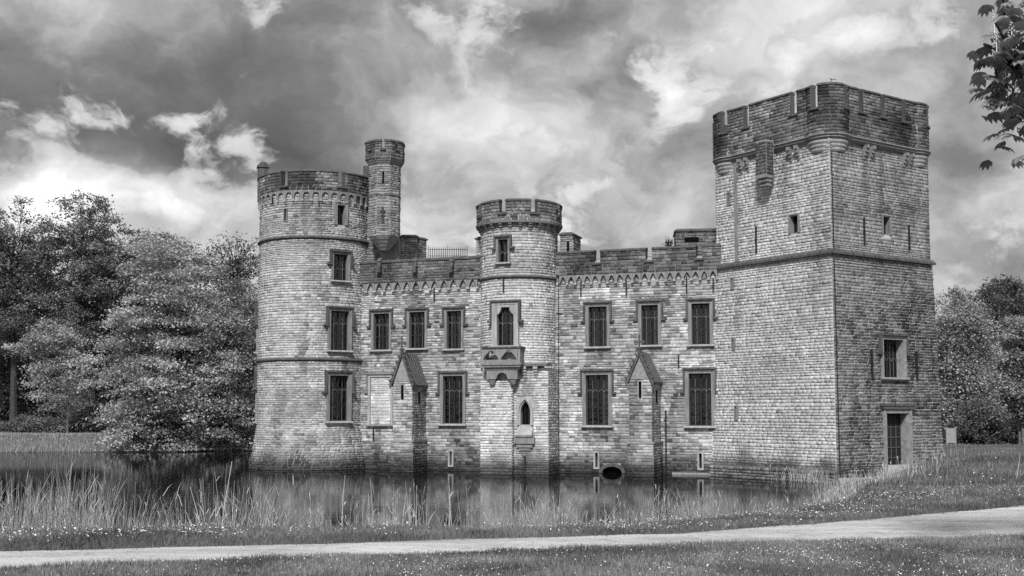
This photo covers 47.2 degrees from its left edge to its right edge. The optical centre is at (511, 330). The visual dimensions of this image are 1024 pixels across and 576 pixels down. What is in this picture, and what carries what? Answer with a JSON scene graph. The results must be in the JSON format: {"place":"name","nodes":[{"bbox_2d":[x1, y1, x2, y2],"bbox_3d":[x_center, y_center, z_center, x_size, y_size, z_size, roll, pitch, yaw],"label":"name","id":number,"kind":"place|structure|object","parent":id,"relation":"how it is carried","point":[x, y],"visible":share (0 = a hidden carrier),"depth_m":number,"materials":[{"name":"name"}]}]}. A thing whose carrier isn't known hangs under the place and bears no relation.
{"place":"outdoors","nodes":[
{"label":"outdoors","id":0,"kind":"place"},
{"bbox_2d":[0,450,844,531],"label":"water","id":1,"kind":"structure","parent":0,"point":[150,472],"depth_m":51.48,"materials":[{"name":"grey liquid"}]},
{"bbox_2d":[0,506,1023,567],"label":"path","id":2,"kind":"structure","parent":0,"point":[1001,521],"depth_m":15.58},
{"bbox_2d":[0,430,1023,575],"bbox_3d":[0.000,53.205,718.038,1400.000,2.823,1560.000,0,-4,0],"label":"ground","id":3,"kind":"structure","parent":0,"point":[139,544],"depth_m":15.16,"materials":[{"name":"plant"}]},
{"bbox_2d":[0,271,39,429],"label":"tree","id":4,"kind":"object","parent":3,"relation":"on","point":[3,416],"visible":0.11,"depth_m":131.81,"materials":[{"name":"grey plant"}]},
{"bbox_2d":[0,412,58,432],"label":"shrub","id":5,"kind":"object","parent":3,"relation":"on","point":[29,424],"visible":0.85,"depth_m":108.22,"materials":[{"name":"grey plant"}]},
{"bbox_2d":[0,195,83,421],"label":"broadleaf tree","id":6,"kind":"object","parent":3,"relation":"on","point":[15,267],"visible":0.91,"depth_m":117.69,"materials":[{"name":"grey plant"}]},
{"bbox_2d":[0,471,97,531],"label":"reed clump","id":7,"kind":"object","parent":3,"relation":"on","point":[27,523],"visible":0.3,"depth_m":16.54,"materials":[{"name":"plant"}]},
{"bbox_2d":[1,314,99,417],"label":"understorey tree","id":8,"kind":"object","parent":3,"relation":"on","point":[55,352],"visible":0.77,"depth_m":111.68,"materials":[{"name":"grey plant"}]},
{"bbox_2d":[0,253,103,429],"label":"tree","id":9,"kind":"object","parent":3,"relation":"on","point":[43,328],"visible":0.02,"depth_m":137.42,"materials":[{"name":"grey plant"}]},
{"bbox_2d":[37,416,74,433],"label":"shrub","id":10,"kind":"object","parent":3,"relation":"on","point":[59,427],"visible":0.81,"depth_m":108.22,"materials":[{"name":"grey plant"}]},
{"bbox_2d":[31,374,95,432],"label":"sapling","id":11,"kind":"object","parent":3,"relation":"on","point":[69,400],"visible":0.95,"depth_m":108.23,"materials":[{"name":"grey plant"}]},
{"bbox_2d":[0,312,135,420],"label":"understorey tree","id":12,"kind":"object","parent":3,"relation":"on","point":[22,402],"visible":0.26,"depth_m":123.06,"materials":[{"name":"grey plant"}]},
{"bbox_2d":[21,188,150,417],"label":"broadleaf tree","id":13,"kind":"object","parent":3,"relation":"on","point":[81,292],"visible":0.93,"depth_m":120.55,"materials":[{"name":"grey plant"}]},
{"bbox_2d":[29,460,147,530],"bbox_3d":[-6.295,3.333,17.066,1.608,3.065,1.814,0,-4,0],"label":"reed clump","id":14,"kind":"object","parent":3,"relation":"on","point":[71,522],"visible":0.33,"depth_m":16.68,"materials":[{"name":"plant"}]},
{"bbox_2d":[64,415,115,433],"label":"shrub","id":15,"kind":"object","parent":3,"relation":"on","point":[79,428],"visible":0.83,"depth_m":109.48,"materials":[{"name":"grey plant"}]},
{"bbox_2d":[44,280,146,415],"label":"tree","id":16,"kind":"object","parent":3,"relation":"on","point":[94,362],"visible":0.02,"depth_m":138.08,"materials":[{"name":"grey plant"}]},
{"bbox_2d":[65,389,130,427],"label":"shrub","id":17,"kind":"object","parent":3,"relation":"on","point":[94,407],"visible":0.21,"depth_m":111.35,"materials":[{"name":"grey plant"}]},
{"bbox_2d":[0,431,251,451],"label":"bank grass","id":18,"kind":"structure","parent":3,"relation":"on","point":[34,443],"depth_m":104.18,"materials":[{"name":"grey plant"}]},
{"bbox_2d":[42,227,221,394],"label":"broadleaf tree","id":19,"kind":"object","parent":3,"relation":"on","point":[125,257],"visible":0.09,"depth_m":127.56,"materials":[{"name":"grey plant"}]},
{"bbox_2d":[80,482,196,530],"bbox_3d":[-5.561,3.552,17.209,1.950,2.595,1.839,0,-4,0],"label":"reed clump","id":20,"kind":"object","parent":3,"relation":"on","point":[119,513],"visible":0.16,"depth_m":16.79,"materials":[{"name":"plant"}]},
{"bbox_2d":[43,232,256,451],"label":"beech tree","id":21,"kind":"object","parent":3,"relation":"on","point":[154,407],"visible":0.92,"depth_m":103.67,"materials":[{"name":"grey plant"}]},
{"bbox_2d":[121,283,240,426],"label":"tree","id":22,"kind":"object","parent":3,"relation":"on","point":[178,328],"depth_m":136.95,"materials":[{"name":"grey plant"}]},
{"bbox_2d":[151,483,233,527],"bbox_3d":[-4.713,3.478,17.314,1.658,2.507,1.525,0,-4,0],"label":"reed clump","id":23,"kind":"object","parent":3,"relation":"on","point":[182,520],"visible":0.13,"depth_m":16.96,"materials":[{"name":"grey plant"}]},
{"bbox_2d":[155,264,258,449],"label":"broadleaf tree","id":24,"kind":"object","parent":3,"relation":"on","point":[241,331],"visible":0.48,"depth_m":105.58,"materials":[{"name":"grey plant"}]},
{"bbox_2d":[160,462,258,528],"bbox_3d":[-4.495,3.346,17.419,1.516,2.788,1.550,0,-4,0],"label":"reed clump","id":25,"kind":"object","parent":3,"relation":"on","point":[216,515],"visible":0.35,"depth_m":17.17,"materials":[{"name":"plant"}]},
{"bbox_2d":[197,231,258,424],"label":"sparse tree","id":26,"kind":"object","parent":3,"relation":"on","point":[238,263],"visible":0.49,"depth_m":126.12,"materials":[{"name":"grey plant"}]},
{"bbox_2d":[207,313,255,429],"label":"tree","id":27,"kind":"object","parent":3,"relation":"on","point":[250,370],"depth_m":134.86,"materials":[{"name":"grey plant"}]},
{"bbox_2d":[212,469,317,528],"bbox_3d":[-3.665,3.445,17.472,1.825,2.731,1.798,0,-4,0],"label":"reed clump","id":28,"kind":"object","parent":3,"relation":"on","point":[253,515],"visible":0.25,"depth_m":17.23,"materials":[{"name":"plant"}]},
{"bbox_2d":[249,162,368,469],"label":"round tower","id":29,"kind":"structure","parent":3,"relation":"on","point":[313,242],"depth_m":70.85,"materials":[{"name":"brick"}]},
{"bbox_2d":[253,366,257,422],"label":"window","id":30,"kind":"structure","parent":29,"relation":"in","point":[255,367],"depth_m":73.29,"materials":[{"name":"stone"}]},
{"bbox_2d":[254,304,257,353],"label":"window","id":31,"kind":"structure","parent":29,"relation":"in","point":[256,305],"depth_m":73.57,"materials":[{"name":"stone"}]},
{"bbox_2d":[322,370,355,422],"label":"window","id":32,"kind":"structure","parent":29,"relation":"in","point":[338,385],"depth_m":70.98,"materials":[{"name":"stone"}]},
{"bbox_2d":[323,306,356,352],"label":"window","id":33,"kind":"structure","parent":29,"relation":"in","point":[339,319],"depth_m":71.26,"materials":[{"name":"stone"}]},
{"bbox_2d":[334,201,347,225],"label":"window","id":34,"kind":"structure","parent":29,"relation":"in","point":[340,210],"depth_m":71.56,"materials":[{"name":"stone"}]},
{"bbox_2d":[327,249,354,282],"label":"window","id":35,"kind":"structure","parent":29,"relation":"in","point":[340,261],"depth_m":71.42,"materials":[{"name":"stone"}]},
{"bbox_2d":[363,139,404,260],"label":"stair turret","id":36,"kind":"object","parent":29,"relation":"attached to","point":[382,169],"visible":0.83,"depth_m":71.44,"materials":[{"name":"brick"}]},
{"bbox_2d":[388,337,427,471],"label":"gabled buttress","id":37,"kind":"structure","parent":3,"relation":"on","point":[409,385],"depth_m":68.72,"materials":[{"name":"stone"}]},
{"bbox_2d":[0,482,834,529],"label":"reeds","id":38,"kind":"object","parent":3,"relation":"on","point":[423,522],"visible":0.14,"depth_m":17.71,"materials":[{"name":"plant"}]},
{"bbox_2d":[359,256,482,470],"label":"curtain wall","id":39,"kind":"structure","parent":3,"relation":"on","point":[428,310],"depth_m":70.55,"materials":[{"name":"brick"}]},
{"bbox_2d":[364,373,392,426],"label":"blind window","id":40,"kind":"structure","parent":39,"relation":"in","point":[368,377],"depth_m":71.45,"materials":[{"name":"stone"}]},
{"bbox_2d":[366,309,394,351],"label":"window","id":41,"kind":"structure","parent":39,"relation":"in","point":[380,320],"depth_m":71.89,"materials":[{"name":"stone"}]},
{"bbox_2d":[400,235,418,258],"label":"roof block","id":42,"kind":"structure","parent":39,"relation":"on","point":[408,246],"depth_m":77.05,"materials":[{"name":"brick"}]},
{"bbox_2d":[402,307,430,349],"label":"window","id":43,"kind":"structure","parent":39,"relation":"in","point":[416,320],"depth_m":71.07,"materials":[{"name":"stone"}]},
{"bbox_2d":[417,237,427,257],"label":"roof block","id":44,"kind":"structure","parent":39,"relation":"on","point":[422,248],"depth_m":77.52,"materials":[{"name":"brick"}]},
{"bbox_2d":[428,247,466,257],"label":"roof railing","id":45,"kind":"object","parent":39,"relation":"on","point":[445,249],"visible":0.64,"depth_m":76.03,"materials":[{"name":"metal"}]},
{"bbox_2d":[435,371,469,425],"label":"window","id":46,"kind":"structure","parent":39,"relation":"in","point":[452,388],"depth_m":70.05,"materials":[{"name":"stone"}]},
{"bbox_2d":[439,306,467,350],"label":"window","id":47,"kind":"structure","parent":39,"relation":"in","point":[453,317],"depth_m":70.24,"materials":[{"name":"stone"}]},
{"bbox_2d":[474,236,480,255],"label":"side block","id":48,"kind":"structure","parent":39,"relation":"on","point":[478,246],"depth_m":69.81,"materials":[{"name":"stone"}]},
{"bbox_2d":[314,479,619,528],"bbox_3d":[-1.013,3.466,17.787,5.410,2.614,1.471,0,-4,0],"label":"reed clump","id":49,"kind":"object","parent":3,"relation":"on","point":[415,515],"visible":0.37,"depth_m":17.68,"materials":[{"name":"plant"}]},
{"bbox_2d":[0,532,1023,575],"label":"lawn grass","id":50,"kind":"structure","parent":3,"relation":"on","point":[595,556],"depth_m":12.91,"materials":[{"name":"grey plant"}]},
{"bbox_2d":[0,483,1023,551],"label":"verge grass","id":51,"kind":"structure","parent":3,"relation":"on","point":[754,517],"depth_m":16.69,"materials":[{"name":"grey plant"}]},
{"bbox_2d":[2,483,1023,540],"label":"verge daisies","id":52,"kind":"object","parent":3,"relation":"on","point":[562,522],"visible":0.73,"depth_m":17.57,"materials":[{"name":"white plant"}]},
{"bbox_2d":[10,533,1023,575],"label":"lawn daisies","id":53,"kind":"object","parent":3,"relation":"on","point":[681,560],"visible":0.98,"depth_m":12.97,"materials":[{"name":"white plant"}]},
{"bbox_2d":[476,198,562,473],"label":"balcony turret","id":54,"kind":"object","parent":3,"relation":"on","point":[519,408],"visible":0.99,"depth_m":66.67,"materials":[{"name":"brick"}]},
{"bbox_2d":[491,234,514,264],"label":"window","id":55,"kind":"structure","parent":54,"relation":"in","point":[502,244],"depth_m":67.10,"materials":[{"name":"stone"}]},
{"bbox_2d":[487,299,523,346],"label":"window","id":56,"kind":"structure","parent":54,"relation":"in","point":[504,315],"depth_m":66.83,"materials":[{"name":"stone"}]},
{"bbox_2d":[510,492,587,528],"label":"reed clump","id":57,"kind":"object","parent":3,"relation":"on","point":[559,518],"visible":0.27,"depth_m":17.80,"materials":[{"name":"grey plant"}]},
{"bbox_2d":[555,244,720,474],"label":"curtain wall","id":58,"kind":"structure","parent":3,"relation":"on","point":[615,303],"depth_m":66.30,"materials":[{"name":"brick"}]},
{"bbox_2d":[577,369,615,427],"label":"window","id":59,"kind":"structure","parent":58,"relation":"in","point":[596,385],"depth_m":67.04,"materials":[{"name":"stone"}]},
{"bbox_2d":[580,301,614,348],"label":"window","id":60,"kind":"structure","parent":58,"relation":"in","point":[597,315],"depth_m":67.25,"materials":[{"name":"stone"}]},
{"bbox_2d":[633,299,665,346],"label":"window","id":61,"kind":"structure","parent":58,"relation":"in","point":[649,313],"depth_m":66.23,"materials":[{"name":"stone"}]},
{"bbox_2d":[663,238,673,245],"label":"roof plant","id":62,"kind":"object","parent":58,"relation":"on","point":[668,242],"visible":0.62,"depth_m":68.68,"materials":[{"name":"grey plant"}]},
{"bbox_2d":[680,367,717,427],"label":"window","id":63,"kind":"structure","parent":58,"relation":"in","point":[700,385],"depth_m":65.06,"materials":[{"name":"stone"}]},
{"bbox_2d":[683,298,717,346],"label":"window","id":64,"kind":"structure","parent":58,"relation":"in","point":[700,312],"depth_m":65.25,"materials":[{"name":"stone"}]},
{"bbox_2d":[624,335,662,475],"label":"gabled buttress","id":65,"kind":"structure","parent":3,"relation":"on","point":[643,380],"depth_m":63.64,"materials":[{"name":"stone"}]},
{"bbox_2d":[619,485,722,522],"bbox_3d":[2.593,3.603,19.291,2.420,2.228,1.328,4,-5,-43],"label":"reed clump","id":66,"kind":"object","parent":3,"relation":"on","point":[642,513],"visible":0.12,"depth_m":18.82,"materials":[{"name":"grey plant"}]},
{"bbox_2d":[645,485,739,520],"bbox_3d":[3.119,3.668,19.822,1.917,2.127,1.399,2,-4,-22],"label":"reed clump","id":67,"kind":"object","parent":3,"relation":"on","point":[696,515],"visible":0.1,"depth_m":19.43,"materials":[{"name":"plant"}]},
{"bbox_2d":[709,78,942,482],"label":"square keep","id":68,"kind":"structure","parent":3,"relation":"on","point":[826,354],"depth_m":60.88,"materials":[{"name":"brick"}]},
{"bbox_2d":[788,213,799,233],"bbox_3d":[14.846,-5.496,60.781,0.800,1.047,0.699,3,-5,-35],"label":"window","id":69,"kind":"structure","parent":68,"relation":"in","point":[793,219],"depth_m":60.82,"materials":[{"name":"stone"}]},
{"bbox_2d":[881,214,891,234],"bbox_3d":[19.419,-5.511,61.259,0.726,1.028,0.440,3,-5,-35],"label":"window","id":70,"kind":"structure","parent":68,"relation":"in","point":[886,222],"depth_m":61.29,"materials":[{"name":"stone"}]},
{"bbox_2d":[877,333,910,379],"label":"window","id":71,"kind":"structure","parent":68,"relation":"in","point":[893,348],"depth_m":61.00,"materials":[{"name":"stone"}]},
{"bbox_2d":[879,404,916,474],"bbox_3d":[19.679,5.923,60.290,2.646,4.294,0.810,3,-5,-35],"label":"doorway","id":72,"kind":"structure","parent":68,"relation":"in","point":[897,426],"depth_m":60.65,"materials":[{"name":"stone"}]},
{"bbox_2d":[770,446,1020,504],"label":"tall grass","id":73,"kind":"structure","parent":3,"relation":"on","point":[849,483],"depth_m":47.83,"materials":[{"name":"plant"}]},
{"bbox_2d":[825,443,1023,503],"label":"meadow grass","id":74,"kind":"structure","parent":3,"relation":"on","point":[900,480],"depth_m":29.93,"materials":[{"name":"plant"}]},
{"bbox_2d":[945,427,955,443],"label":"white panel","id":75,"kind":"object","parent":3,"relation":"on","point":[950,435],"visible":0.74,"depth_m":75.68,"materials":[{"name":"paint"}]},
{"bbox_2d":[942,421,961,444],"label":"shrub","id":76,"kind":"object","parent":3,"relation":"on","point":[957,435],"visible":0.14,"depth_m":76.62,"materials":[{"name":"grey plant"}]},
{"bbox_2d":[935,289,984,330],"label":"sparse tree","id":77,"kind":"object","parent":3,"relation":"on","point":[938,304],"visible":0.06,"depth_m":118.60,"materials":[{"name":"grey plant"}]},
{"bbox_2d":[901,442,1021,485],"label":"meadow daisies","id":78,"kind":"object","parent":3,"relation":"on","point":[968,464],"visible":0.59,"depth_m":39.53,"materials":[{"name":"white plant"}]},
{"bbox_2d":[935,285,1020,444],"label":"poplar tree","id":79,"kind":"object","parent":3,"relation":"on","point":[965,374],"visible":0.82,"depth_m":90.38,"materials":[{"name":"grey plant"}]},
{"bbox_2d":[944,393,1019,444],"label":"shrub","id":80,"kind":"object","parent":3,"relation":"on","point":[983,423],"visible":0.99,"depth_m":84.99,"materials":[{"name":"grey plant"}]},
{"bbox_2d":[958,283,1017,392],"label":"broadleaf tree","id":81,"kind":"object","parent":3,"relation":"on","point":[995,314],"visible":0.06,"depth_m":106.74,"materials":[{"name":"grey plant"}]},
{"bbox_2d":[956,415,1023,444],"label":"hedge","id":82,"kind":"object","parent":3,"relation":"on","point":[1015,426],"visible":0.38,"depth_m":87.09,"materials":[{"name":"grey plant"}]},
{"bbox_2d":[965,273,1023,361],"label":"broadleaf tree","id":83,"kind":"object","parent":3,"relation":"on","point":[1016,307],"visible":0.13,"depth_m":110.67,"materials":[{"name":"grey plant"}]},
{"bbox_2d":[967,0,1023,170],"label":"chestnut tree","id":84,"kind":"object","parent":3,"relation":"on","point":[1005,59],"visible":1,"depth_m":12.11,"materials":[{"name":"grey plant"}]},
{"bbox_2d":[982,314,1023,420],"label":"broadleaf tree","id":85,"kind":"object","parent":3,"relation":"on","point":[1013,377],"visible":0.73,"depth_m":96.90,"materials":[{"name":"grey plant"}]},
{"bbox_2d":[1018,429,1023,444],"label":"fence post","id":86,"kind":"object","parent":3,"relation":"on","point":[1020,436],"visible":0.78,"depth_m":71.67,"materials":[{"name":"grey"}]},
{"bbox_2d":[0,0,1023,411],"label":"sky","id":87,"kind":"structure","parent":0,"point":[603,111],"materials":[{"name":"grey"}]},
{"bbox_2d":[559,232,581,251],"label":"side block","id":88,"kind":"structure","parent":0,"point":[570,241],"depth_m":67.94,"materials":[{"name":"brick"}]},
{"bbox_2d":[673,228,715,255],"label":"roof block","id":89,"kind":"structure","parent":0,"point":[699,237],"depth_m":68.53,"materials":[{"name":"stone"}]}
]}

